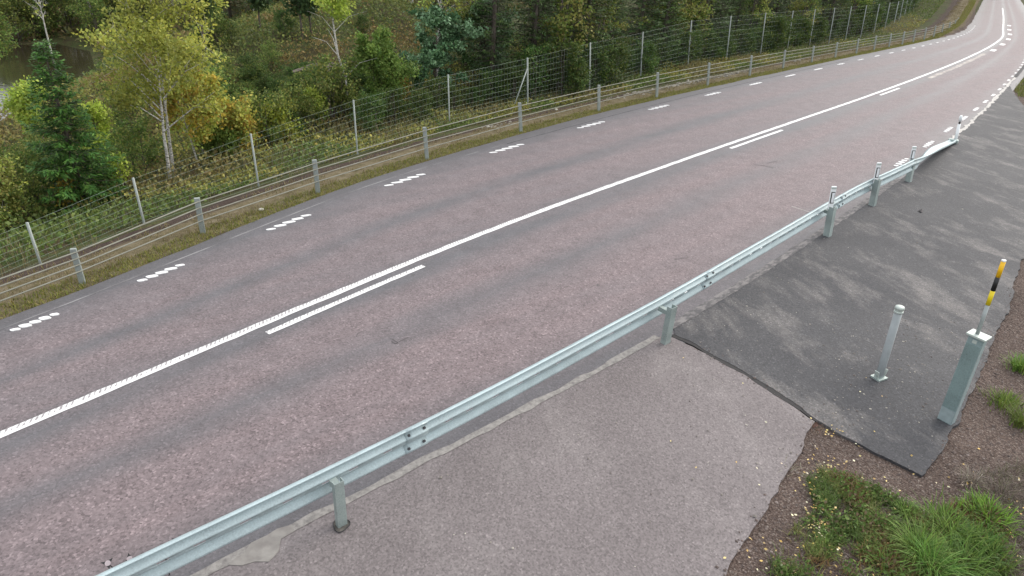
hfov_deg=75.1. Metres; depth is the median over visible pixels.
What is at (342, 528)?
post hole
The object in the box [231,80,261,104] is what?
leafy bush
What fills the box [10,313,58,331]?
edge line dash
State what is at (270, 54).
leafy bush
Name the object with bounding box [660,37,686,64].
leafy bush
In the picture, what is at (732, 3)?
spruce tree
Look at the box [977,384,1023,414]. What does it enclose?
grass tuft
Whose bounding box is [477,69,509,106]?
leafy bush
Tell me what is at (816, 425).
grass tuft
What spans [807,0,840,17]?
spruce tree
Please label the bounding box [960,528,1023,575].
grass tuft
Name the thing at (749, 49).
leafy bush
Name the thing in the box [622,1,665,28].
spruce tree
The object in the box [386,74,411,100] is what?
rowan sapling
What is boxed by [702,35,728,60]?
leafy bush
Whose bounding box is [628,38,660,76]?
leafy bush
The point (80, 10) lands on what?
spruce tree
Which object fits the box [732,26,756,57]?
leafy bush
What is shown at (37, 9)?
birch tree
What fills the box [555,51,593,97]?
leafy bush
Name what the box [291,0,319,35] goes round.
pine tree
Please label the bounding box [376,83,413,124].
leafy bush
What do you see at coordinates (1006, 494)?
dead grass
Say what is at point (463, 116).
tall grass
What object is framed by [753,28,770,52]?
leafy bush
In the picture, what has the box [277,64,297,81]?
leafy bush
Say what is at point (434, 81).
leafy bush
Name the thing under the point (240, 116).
birch bush
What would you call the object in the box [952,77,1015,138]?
seam
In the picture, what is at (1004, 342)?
ground
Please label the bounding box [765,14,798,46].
leafy bush
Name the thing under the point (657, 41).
leafy bush
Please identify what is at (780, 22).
leafy bush
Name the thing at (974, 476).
grass tuft
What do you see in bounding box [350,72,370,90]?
leafy bush
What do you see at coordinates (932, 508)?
grass tuft
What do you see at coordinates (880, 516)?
grass tuft
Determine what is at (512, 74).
leafy bush
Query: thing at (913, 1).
leafy bush
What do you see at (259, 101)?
leafy bush
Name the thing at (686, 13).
deciduous tree
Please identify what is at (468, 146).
grass
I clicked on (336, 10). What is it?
birch tree
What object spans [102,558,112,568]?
stalk reflector
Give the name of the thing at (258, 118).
leafy bush
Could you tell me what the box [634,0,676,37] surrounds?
spruce tree
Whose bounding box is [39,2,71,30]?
leafy bush
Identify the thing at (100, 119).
willow bush
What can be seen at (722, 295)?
seam
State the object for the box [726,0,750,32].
spruce tree
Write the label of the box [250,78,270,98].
leafy bush
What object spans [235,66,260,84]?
leafy bush
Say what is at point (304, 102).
leafy bush
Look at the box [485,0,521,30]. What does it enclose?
spruce tree
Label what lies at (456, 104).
leafy bush
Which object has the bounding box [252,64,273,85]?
leafy bush
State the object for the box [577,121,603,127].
edge line dash
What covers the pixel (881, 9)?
leafy bush
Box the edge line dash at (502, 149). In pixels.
[489,144,523,152]
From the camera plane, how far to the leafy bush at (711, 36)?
37.88 m
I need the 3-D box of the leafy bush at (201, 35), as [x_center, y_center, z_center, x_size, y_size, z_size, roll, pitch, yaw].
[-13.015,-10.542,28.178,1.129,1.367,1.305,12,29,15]
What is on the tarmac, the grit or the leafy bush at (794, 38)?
the grit
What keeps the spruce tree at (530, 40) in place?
on the ground at (1004, 342)
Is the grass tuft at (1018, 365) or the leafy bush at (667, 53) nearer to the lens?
the grass tuft at (1018, 365)
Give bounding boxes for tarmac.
[674,86,1023,477]
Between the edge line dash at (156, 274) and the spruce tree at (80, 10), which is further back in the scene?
the spruce tree at (80, 10)
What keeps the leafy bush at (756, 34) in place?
on the ground at (1004, 342)
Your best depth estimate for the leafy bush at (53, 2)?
42.95 m
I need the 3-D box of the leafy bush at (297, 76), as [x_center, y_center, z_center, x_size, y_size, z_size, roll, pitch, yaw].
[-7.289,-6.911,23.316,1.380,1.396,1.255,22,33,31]
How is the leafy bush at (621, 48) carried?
on the ground at (1004, 342)
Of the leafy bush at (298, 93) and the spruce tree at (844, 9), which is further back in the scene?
the spruce tree at (844, 9)
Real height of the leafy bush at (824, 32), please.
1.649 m
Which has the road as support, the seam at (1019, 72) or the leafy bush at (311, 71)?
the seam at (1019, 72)
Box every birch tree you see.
[0,153,28,227]
[0,173,18,234]
[23,0,51,53]
[71,0,230,178]
[145,66,234,166]
[205,0,228,35]
[308,0,371,110]
[417,0,474,86]
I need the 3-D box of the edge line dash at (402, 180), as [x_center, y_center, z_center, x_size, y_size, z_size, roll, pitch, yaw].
[-2.543,-2.578,15.858,0.181,0.013,1.275,22,33,30]
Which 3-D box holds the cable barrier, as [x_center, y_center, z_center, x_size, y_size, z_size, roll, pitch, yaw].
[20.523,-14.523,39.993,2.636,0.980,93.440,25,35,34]
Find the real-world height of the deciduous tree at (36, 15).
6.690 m
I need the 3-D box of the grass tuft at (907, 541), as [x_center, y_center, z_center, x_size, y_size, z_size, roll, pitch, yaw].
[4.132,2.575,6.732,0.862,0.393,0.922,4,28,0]
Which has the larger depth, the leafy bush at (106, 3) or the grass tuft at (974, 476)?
the leafy bush at (106, 3)
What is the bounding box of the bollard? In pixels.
[870,305,904,381]
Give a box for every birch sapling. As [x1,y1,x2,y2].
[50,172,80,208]
[105,151,132,185]
[299,84,329,124]
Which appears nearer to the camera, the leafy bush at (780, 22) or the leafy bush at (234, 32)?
the leafy bush at (234, 32)
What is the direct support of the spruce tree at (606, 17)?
on the ground at (1004, 342)
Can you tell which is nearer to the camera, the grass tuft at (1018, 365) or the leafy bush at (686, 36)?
the grass tuft at (1018, 365)
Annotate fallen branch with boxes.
[292,62,355,72]
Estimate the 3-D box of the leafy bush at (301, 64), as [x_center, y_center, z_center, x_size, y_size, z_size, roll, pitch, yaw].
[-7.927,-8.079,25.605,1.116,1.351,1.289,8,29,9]
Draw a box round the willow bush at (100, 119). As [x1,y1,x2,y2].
[74,99,118,161]
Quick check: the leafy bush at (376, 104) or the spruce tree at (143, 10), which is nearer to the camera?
the leafy bush at (376, 104)
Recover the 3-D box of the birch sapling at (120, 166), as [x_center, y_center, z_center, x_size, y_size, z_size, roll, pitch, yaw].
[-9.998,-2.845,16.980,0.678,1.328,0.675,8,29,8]
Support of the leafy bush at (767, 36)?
on the ground at (1004, 342)
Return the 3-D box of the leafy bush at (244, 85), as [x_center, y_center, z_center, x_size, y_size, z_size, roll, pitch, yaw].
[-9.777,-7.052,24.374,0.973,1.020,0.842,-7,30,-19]
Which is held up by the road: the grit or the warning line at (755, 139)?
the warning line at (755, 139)
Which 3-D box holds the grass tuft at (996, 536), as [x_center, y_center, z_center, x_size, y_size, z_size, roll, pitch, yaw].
[4.849,2.619,6.843,0.721,0.290,0.702,4,28,0]
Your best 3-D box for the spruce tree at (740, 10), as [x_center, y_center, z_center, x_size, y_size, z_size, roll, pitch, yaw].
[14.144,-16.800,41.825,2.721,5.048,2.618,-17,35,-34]
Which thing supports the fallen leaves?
on the ground at (1004, 342)
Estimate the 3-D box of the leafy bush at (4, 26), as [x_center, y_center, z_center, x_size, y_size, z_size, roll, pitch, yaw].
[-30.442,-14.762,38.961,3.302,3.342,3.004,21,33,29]
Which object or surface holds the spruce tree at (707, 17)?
on the ground at (1004, 342)
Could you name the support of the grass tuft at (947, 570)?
on the ground at (1004, 342)
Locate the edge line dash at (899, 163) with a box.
[893,158,908,165]
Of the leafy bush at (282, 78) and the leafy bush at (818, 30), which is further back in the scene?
the leafy bush at (818, 30)
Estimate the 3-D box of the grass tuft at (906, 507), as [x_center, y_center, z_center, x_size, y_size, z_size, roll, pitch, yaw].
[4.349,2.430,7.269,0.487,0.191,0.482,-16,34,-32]
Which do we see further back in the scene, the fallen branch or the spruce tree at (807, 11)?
the spruce tree at (807, 11)
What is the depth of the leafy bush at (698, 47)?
37.21 m
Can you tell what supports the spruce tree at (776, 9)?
on the ground at (1004, 342)
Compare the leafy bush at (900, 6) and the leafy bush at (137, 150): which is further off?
the leafy bush at (900, 6)
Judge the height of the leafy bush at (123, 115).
2.187 m
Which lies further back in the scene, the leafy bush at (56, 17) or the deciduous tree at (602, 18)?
the leafy bush at (56, 17)
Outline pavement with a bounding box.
[208,336,814,575]
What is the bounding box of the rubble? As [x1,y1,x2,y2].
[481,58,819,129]
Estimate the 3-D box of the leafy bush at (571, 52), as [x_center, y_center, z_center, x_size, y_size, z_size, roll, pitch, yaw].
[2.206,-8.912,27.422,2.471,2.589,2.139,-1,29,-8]
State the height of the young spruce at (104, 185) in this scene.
1.284 m
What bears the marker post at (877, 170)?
on the guard rail
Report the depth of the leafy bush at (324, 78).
21.96 m
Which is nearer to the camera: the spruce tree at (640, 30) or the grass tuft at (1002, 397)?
the grass tuft at (1002, 397)
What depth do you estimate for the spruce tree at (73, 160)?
15.44 m
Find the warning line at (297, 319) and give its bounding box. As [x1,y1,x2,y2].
[266,265,424,333]
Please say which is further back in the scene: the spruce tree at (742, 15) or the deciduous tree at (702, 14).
the spruce tree at (742, 15)
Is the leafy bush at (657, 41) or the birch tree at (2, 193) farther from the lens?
the leafy bush at (657, 41)
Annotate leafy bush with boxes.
[0,0,40,40]
[0,0,58,36]
[0,9,23,51]
[0,29,21,57]
[0,147,30,178]
[0,147,46,206]
[0,185,36,229]
[2,174,52,221]
[4,136,66,174]
[4,149,60,207]
[6,0,67,36]
[15,123,68,167]
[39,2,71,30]
[41,0,90,32]
[59,0,115,36]
[83,0,142,27]
[91,77,158,134]
[96,143,150,185]
[98,112,169,176]
[176,60,245,124]
[187,22,215,50]
[189,8,236,50]
[198,48,246,91]
[215,16,238,43]
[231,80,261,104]
[232,86,298,143]
[233,52,266,79]
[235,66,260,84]
[239,80,254,93]
[241,62,272,81]
[244,105,270,141]
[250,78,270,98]
[251,71,283,102]
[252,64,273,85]
[256,40,286,70]
[259,76,291,103]
[265,77,323,130]
[271,9,296,37]
[275,79,301,101]
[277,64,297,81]
[279,75,290,90]
[282,70,317,103]
[294,51,370,121]
[294,60,312,74]
[294,94,324,129]
[301,65,320,83]
[316,75,343,107]
[326,79,364,118]
[330,76,351,103]
[340,91,373,122]
[348,90,388,131]
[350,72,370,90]
[351,13,370,33]
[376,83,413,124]
[407,88,436,122]
[424,73,458,115]
[440,83,466,110]
[464,86,483,108]
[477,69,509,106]
[492,61,532,101]
[511,43,557,99]
[539,37,595,96]
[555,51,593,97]
[575,58,597,88]
[578,39,617,89]
[587,42,619,85]
[594,33,637,84]
[611,39,633,74]
[613,42,642,76]
[628,36,663,68]
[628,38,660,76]
[641,35,668,69]
[647,40,675,66]
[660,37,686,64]
[673,30,702,64]
[675,34,708,60]
[679,29,713,64]
[693,27,724,62]
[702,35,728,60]
[708,27,738,61]
[722,35,737,60]
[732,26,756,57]
[736,33,755,55]
[739,25,768,52]
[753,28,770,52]
[760,13,791,51]
[761,25,780,50]
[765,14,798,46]
[779,22,798,46]
[791,15,815,47]
[802,17,826,44]
[808,15,830,44]
[815,23,829,42]
[826,18,842,40]
[838,13,863,38]
[848,6,875,35]
[865,1,885,31]
[874,11,892,26]
[881,2,902,22]
[891,0,909,18]
[908,0,919,8]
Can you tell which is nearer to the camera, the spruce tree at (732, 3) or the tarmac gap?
the tarmac gap
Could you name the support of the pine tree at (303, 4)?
on the ground at (1004, 342)
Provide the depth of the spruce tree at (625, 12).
47.76 m
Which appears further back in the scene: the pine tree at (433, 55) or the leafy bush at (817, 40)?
the leafy bush at (817, 40)
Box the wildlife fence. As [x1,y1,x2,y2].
[0,0,921,272]
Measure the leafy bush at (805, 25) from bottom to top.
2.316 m
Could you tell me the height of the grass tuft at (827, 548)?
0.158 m
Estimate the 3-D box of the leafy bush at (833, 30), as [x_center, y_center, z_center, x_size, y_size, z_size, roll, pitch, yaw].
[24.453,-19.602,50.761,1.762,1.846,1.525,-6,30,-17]
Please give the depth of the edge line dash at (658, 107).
24.18 m
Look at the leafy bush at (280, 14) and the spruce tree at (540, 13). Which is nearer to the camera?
the leafy bush at (280, 14)
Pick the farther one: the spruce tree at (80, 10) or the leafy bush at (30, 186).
the spruce tree at (80, 10)
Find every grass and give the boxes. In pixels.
[0,0,971,304]
[0,0,975,318]
[0,39,866,275]
[956,454,1023,575]
[1014,78,1023,96]
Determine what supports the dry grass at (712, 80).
on the ground at (1004, 342)
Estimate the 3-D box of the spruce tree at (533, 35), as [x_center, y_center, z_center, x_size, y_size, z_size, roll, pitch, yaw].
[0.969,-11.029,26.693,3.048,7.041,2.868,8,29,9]
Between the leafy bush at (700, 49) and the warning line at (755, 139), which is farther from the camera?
the leafy bush at (700, 49)
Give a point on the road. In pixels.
(160, 456)
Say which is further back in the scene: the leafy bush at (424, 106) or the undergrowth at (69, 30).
the undergrowth at (69, 30)
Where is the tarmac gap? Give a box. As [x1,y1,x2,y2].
[672,334,817,422]
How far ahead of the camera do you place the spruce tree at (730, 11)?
52.33 m
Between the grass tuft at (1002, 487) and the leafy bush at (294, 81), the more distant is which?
the leafy bush at (294, 81)
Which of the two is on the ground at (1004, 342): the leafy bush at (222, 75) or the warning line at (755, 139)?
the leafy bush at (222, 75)
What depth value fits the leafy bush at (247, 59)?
25.44 m
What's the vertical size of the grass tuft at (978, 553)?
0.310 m
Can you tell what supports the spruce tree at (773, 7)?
on the ground at (1004, 342)
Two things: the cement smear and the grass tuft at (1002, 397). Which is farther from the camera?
the grass tuft at (1002, 397)
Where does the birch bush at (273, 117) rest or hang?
on the ground at (1004, 342)
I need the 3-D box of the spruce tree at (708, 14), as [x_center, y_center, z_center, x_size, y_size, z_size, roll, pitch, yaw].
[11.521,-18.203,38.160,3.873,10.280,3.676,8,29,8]
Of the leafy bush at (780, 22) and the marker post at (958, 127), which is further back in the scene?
the leafy bush at (780, 22)
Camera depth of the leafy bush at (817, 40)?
47.01 m
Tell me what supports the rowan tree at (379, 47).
on the ground at (1004, 342)
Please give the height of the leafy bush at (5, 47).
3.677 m
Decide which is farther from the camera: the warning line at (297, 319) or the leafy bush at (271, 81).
the leafy bush at (271, 81)
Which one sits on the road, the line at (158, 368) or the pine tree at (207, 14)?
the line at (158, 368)
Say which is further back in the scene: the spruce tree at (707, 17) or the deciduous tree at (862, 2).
the deciduous tree at (862, 2)
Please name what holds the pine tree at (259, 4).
on the ground at (1004, 342)
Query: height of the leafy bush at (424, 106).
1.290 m
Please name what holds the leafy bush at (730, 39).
on the ground at (1004, 342)
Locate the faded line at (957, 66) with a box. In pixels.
[928,53,984,78]
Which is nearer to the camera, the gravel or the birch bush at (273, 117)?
the gravel
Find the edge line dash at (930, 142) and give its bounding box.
[922,141,934,147]
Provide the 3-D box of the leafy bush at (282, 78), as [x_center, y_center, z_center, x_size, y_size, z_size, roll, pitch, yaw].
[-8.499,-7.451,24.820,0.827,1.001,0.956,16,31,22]
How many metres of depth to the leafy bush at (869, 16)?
53.52 m
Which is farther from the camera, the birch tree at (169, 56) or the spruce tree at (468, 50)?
the spruce tree at (468, 50)
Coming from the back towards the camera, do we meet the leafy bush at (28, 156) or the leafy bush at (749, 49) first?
the leafy bush at (749, 49)
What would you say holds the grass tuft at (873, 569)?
on the ground at (1004, 342)
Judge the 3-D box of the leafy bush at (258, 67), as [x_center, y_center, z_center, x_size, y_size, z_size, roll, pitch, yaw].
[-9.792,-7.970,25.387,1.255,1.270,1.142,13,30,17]
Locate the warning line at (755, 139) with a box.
[730,130,782,148]
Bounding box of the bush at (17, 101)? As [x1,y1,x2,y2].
[0,75,54,138]
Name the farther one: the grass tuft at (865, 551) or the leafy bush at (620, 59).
the leafy bush at (620, 59)
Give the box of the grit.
[439,192,1018,567]
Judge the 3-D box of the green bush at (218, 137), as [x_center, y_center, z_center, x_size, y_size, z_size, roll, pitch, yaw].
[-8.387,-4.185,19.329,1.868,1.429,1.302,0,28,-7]
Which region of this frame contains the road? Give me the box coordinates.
[0,0,1023,575]
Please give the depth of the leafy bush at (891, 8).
59.38 m
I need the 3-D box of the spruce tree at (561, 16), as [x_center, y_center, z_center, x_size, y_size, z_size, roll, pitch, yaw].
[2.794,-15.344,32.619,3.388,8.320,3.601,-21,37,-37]
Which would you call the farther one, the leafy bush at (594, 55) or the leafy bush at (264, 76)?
the leafy bush at (594, 55)
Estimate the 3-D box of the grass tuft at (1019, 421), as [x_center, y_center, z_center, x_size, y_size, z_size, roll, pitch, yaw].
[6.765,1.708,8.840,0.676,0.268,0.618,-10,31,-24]
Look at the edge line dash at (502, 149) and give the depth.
18.57 m
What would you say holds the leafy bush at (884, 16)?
on the ground at (1004, 342)
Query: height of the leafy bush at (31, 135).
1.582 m
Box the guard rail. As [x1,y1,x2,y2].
[96,138,958,575]
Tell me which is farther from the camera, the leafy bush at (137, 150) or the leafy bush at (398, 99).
the leafy bush at (398, 99)
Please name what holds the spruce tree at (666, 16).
on the ground at (1004, 342)
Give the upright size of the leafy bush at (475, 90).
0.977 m
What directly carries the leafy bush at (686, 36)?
on the ground at (1004, 342)
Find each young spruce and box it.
[92,159,121,198]
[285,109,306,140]
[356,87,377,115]
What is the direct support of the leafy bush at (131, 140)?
on the ground at (1004, 342)
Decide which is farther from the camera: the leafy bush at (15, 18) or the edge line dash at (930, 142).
the leafy bush at (15, 18)
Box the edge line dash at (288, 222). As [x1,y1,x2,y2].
[266,214,310,230]
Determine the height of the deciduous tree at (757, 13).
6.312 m
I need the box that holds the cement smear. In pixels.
[228,525,294,565]
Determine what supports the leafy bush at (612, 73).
on the ground at (1004, 342)
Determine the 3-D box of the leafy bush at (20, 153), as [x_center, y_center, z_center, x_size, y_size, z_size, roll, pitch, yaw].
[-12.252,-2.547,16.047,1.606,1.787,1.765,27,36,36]
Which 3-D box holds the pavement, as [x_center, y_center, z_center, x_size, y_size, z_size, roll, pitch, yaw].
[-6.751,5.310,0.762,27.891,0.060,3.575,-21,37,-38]
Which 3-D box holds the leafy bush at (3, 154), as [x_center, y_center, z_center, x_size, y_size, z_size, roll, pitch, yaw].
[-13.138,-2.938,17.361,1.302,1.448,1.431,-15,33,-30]
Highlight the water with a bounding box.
[0,44,94,120]
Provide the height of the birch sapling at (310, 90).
1.629 m
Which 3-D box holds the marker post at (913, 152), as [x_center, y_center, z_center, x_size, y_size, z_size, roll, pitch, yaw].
[10.641,-3.532,17.672,0.105,0.460,0.050,2,26,8]
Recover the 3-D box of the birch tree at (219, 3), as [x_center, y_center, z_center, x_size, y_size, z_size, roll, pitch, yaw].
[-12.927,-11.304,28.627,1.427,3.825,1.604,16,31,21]
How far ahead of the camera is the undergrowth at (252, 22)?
23.25 m
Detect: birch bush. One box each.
[204,91,266,156]
[250,95,308,143]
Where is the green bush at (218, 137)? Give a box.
[186,122,253,163]
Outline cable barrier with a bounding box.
[0,18,958,301]
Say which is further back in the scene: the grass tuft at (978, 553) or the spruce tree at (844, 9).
the spruce tree at (844, 9)
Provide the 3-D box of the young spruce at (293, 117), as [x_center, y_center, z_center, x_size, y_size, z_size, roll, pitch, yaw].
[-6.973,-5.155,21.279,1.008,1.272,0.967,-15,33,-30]
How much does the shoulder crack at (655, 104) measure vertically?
0.001 m
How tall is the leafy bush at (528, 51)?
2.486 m
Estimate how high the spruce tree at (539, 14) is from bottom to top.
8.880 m
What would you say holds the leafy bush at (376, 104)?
on the ground at (1004, 342)
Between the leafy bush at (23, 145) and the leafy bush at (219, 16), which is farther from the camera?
the leafy bush at (219, 16)
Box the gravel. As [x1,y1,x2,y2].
[694,287,1023,575]
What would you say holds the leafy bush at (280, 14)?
on the ground at (1004, 342)
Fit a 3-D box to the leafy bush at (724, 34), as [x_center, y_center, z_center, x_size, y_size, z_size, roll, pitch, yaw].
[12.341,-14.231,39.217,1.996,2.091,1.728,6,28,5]
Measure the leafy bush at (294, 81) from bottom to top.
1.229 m
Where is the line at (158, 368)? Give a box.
[0,8,1003,437]
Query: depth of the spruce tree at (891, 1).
61.45 m
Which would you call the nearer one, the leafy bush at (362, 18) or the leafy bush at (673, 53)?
the leafy bush at (362, 18)
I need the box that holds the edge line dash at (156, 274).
[137,264,184,281]
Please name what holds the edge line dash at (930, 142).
on the road
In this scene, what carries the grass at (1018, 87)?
on the ground at (1004, 342)
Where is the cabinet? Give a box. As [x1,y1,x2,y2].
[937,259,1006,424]
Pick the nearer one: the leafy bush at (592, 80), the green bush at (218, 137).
the green bush at (218, 137)
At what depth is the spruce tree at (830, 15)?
49.99 m
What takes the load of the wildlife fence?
on the ground at (1004, 342)
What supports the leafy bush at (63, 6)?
on the ground at (1004, 342)
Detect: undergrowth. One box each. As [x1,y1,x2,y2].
[0,0,944,265]
[1,0,532,58]
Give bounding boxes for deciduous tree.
[12,0,59,35]
[103,0,143,21]
[507,0,599,89]
[576,0,649,50]
[639,0,700,52]
[662,0,719,58]
[723,0,779,38]
[784,0,833,42]
[836,0,874,34]
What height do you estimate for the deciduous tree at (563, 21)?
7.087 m
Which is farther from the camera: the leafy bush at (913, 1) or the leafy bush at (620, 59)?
the leafy bush at (913, 1)
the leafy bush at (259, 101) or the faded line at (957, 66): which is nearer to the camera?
the leafy bush at (259, 101)
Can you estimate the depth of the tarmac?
11.64 m
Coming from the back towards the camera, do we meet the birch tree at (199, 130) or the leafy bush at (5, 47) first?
the leafy bush at (5, 47)
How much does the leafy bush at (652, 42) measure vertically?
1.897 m
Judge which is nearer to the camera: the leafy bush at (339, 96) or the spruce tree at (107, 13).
the leafy bush at (339, 96)
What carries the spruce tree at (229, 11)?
on the ground at (1004, 342)
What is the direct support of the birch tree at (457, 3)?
on the ground at (1004, 342)
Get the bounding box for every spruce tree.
[17,38,132,216]
[61,0,98,23]
[86,0,137,30]
[130,0,157,22]
[215,0,250,20]
[447,0,522,71]
[459,0,526,106]
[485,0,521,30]
[497,0,579,77]
[500,0,565,97]
[511,0,558,44]
[519,3,569,37]
[540,0,585,55]
[556,0,623,89]
[581,2,623,49]
[599,0,633,68]
[611,0,636,33]
[614,0,672,71]
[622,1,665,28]
[625,0,670,50]
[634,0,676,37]
[642,0,691,66]
[681,0,732,59]
[692,0,720,38]
[708,0,734,59]
[708,0,744,32]
[713,0,747,29]
[725,0,751,46]
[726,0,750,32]
[735,0,780,27]
[757,0,788,25]
[761,0,794,39]
[768,0,804,31]
[793,0,821,38]
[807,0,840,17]
[817,0,847,41]
[824,0,854,38]
[841,0,875,27]
[879,0,905,18]
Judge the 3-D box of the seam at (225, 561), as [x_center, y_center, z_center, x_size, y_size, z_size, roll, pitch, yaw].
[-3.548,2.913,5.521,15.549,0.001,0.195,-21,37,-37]
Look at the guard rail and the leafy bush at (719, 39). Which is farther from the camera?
the leafy bush at (719, 39)
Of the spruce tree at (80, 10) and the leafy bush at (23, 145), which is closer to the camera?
the leafy bush at (23, 145)
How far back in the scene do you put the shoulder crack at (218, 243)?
12.00 m
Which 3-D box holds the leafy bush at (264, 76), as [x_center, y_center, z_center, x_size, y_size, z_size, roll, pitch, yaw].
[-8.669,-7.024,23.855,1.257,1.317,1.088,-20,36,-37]
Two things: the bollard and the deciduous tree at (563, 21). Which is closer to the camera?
the bollard
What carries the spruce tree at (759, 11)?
on the ground at (1004, 342)
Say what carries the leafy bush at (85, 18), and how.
on the ground at (1004, 342)
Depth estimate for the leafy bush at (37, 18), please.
42.38 m
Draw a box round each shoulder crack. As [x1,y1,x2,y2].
[0,146,497,329]
[507,60,846,143]
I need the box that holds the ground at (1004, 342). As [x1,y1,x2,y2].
[0,0,1023,575]
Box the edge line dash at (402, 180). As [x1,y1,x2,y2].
[384,174,424,185]
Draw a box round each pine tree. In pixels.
[184,0,216,60]
[244,0,274,30]
[280,0,316,39]
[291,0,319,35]
[394,2,490,100]
[448,0,518,83]
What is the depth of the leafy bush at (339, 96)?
22.53 m
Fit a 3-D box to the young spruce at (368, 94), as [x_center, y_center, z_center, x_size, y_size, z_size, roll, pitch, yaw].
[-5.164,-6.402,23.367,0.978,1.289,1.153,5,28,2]
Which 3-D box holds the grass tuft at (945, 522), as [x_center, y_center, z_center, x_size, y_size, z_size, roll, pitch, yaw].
[4.643,2.529,6.958,0.846,0.323,0.908,4,28,0]
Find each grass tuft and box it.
[802,420,824,432]
[809,532,844,563]
[829,476,862,502]
[849,540,881,563]
[851,530,919,575]
[865,509,900,539]
[878,507,964,575]
[884,497,928,523]
[886,526,978,575]
[902,490,979,548]
[914,498,999,562]
[918,525,999,575]
[940,482,1023,548]
[946,513,1020,565]
[953,458,996,490]
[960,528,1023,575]
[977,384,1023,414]
[988,477,1023,501]
[996,397,1023,431]
[1001,351,1023,374]
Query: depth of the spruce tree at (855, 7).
55.72 m
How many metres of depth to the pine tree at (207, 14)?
26.75 m
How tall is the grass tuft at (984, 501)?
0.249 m
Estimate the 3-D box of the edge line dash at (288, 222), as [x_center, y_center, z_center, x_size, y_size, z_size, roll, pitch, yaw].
[-4.447,-1.315,13.284,0.162,0.013,1.070,20,32,27]
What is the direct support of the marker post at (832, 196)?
attached to the guard rail
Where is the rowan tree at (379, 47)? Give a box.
[348,24,422,111]
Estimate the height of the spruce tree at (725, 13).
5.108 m
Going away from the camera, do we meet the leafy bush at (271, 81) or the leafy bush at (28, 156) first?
the leafy bush at (28, 156)
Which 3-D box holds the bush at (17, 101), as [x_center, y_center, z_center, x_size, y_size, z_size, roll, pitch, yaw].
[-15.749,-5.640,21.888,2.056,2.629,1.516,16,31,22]
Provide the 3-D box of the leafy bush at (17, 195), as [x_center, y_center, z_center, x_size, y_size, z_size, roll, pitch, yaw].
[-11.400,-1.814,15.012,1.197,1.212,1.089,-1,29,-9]
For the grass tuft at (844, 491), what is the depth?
7.58 m
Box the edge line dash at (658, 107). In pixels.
[648,105,668,109]
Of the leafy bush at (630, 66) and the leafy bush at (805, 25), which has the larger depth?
the leafy bush at (805, 25)
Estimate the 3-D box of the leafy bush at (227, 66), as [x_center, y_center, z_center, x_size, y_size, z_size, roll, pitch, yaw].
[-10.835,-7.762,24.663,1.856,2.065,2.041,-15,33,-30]
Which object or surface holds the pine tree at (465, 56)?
on the ground at (1004, 342)
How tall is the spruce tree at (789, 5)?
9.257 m
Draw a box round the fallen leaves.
[670,357,1023,575]
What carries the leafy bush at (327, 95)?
on the ground at (1004, 342)
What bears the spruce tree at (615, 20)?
on the ground at (1004, 342)
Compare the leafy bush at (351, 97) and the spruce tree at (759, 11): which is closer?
the leafy bush at (351, 97)
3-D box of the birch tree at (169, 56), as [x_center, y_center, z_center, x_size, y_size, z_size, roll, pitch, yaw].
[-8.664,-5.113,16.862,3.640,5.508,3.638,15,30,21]
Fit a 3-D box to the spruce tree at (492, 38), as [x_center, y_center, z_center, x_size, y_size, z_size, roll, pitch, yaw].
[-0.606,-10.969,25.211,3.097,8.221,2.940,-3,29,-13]
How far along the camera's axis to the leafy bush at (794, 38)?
44.26 m
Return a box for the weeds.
[763,462,1012,575]
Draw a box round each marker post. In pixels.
[827,186,836,208]
[873,162,881,182]
[909,146,916,160]
[954,115,962,138]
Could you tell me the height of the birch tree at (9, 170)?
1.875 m
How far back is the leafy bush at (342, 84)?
23.69 m
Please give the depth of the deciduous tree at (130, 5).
43.88 m
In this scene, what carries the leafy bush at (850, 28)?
on the ground at (1004, 342)
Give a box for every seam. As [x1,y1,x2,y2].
[190,335,658,575]
[673,179,900,328]
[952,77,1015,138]
[1014,65,1023,76]
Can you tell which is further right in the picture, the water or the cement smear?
the cement smear
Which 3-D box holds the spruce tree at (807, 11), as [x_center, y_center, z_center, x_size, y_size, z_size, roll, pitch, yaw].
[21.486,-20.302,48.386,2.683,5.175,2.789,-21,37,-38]
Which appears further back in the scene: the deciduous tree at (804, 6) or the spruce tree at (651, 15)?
the deciduous tree at (804, 6)
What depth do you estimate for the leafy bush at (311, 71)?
23.64 m
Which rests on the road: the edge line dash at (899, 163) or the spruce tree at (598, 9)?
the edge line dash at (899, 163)
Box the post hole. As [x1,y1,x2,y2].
[333,520,349,531]

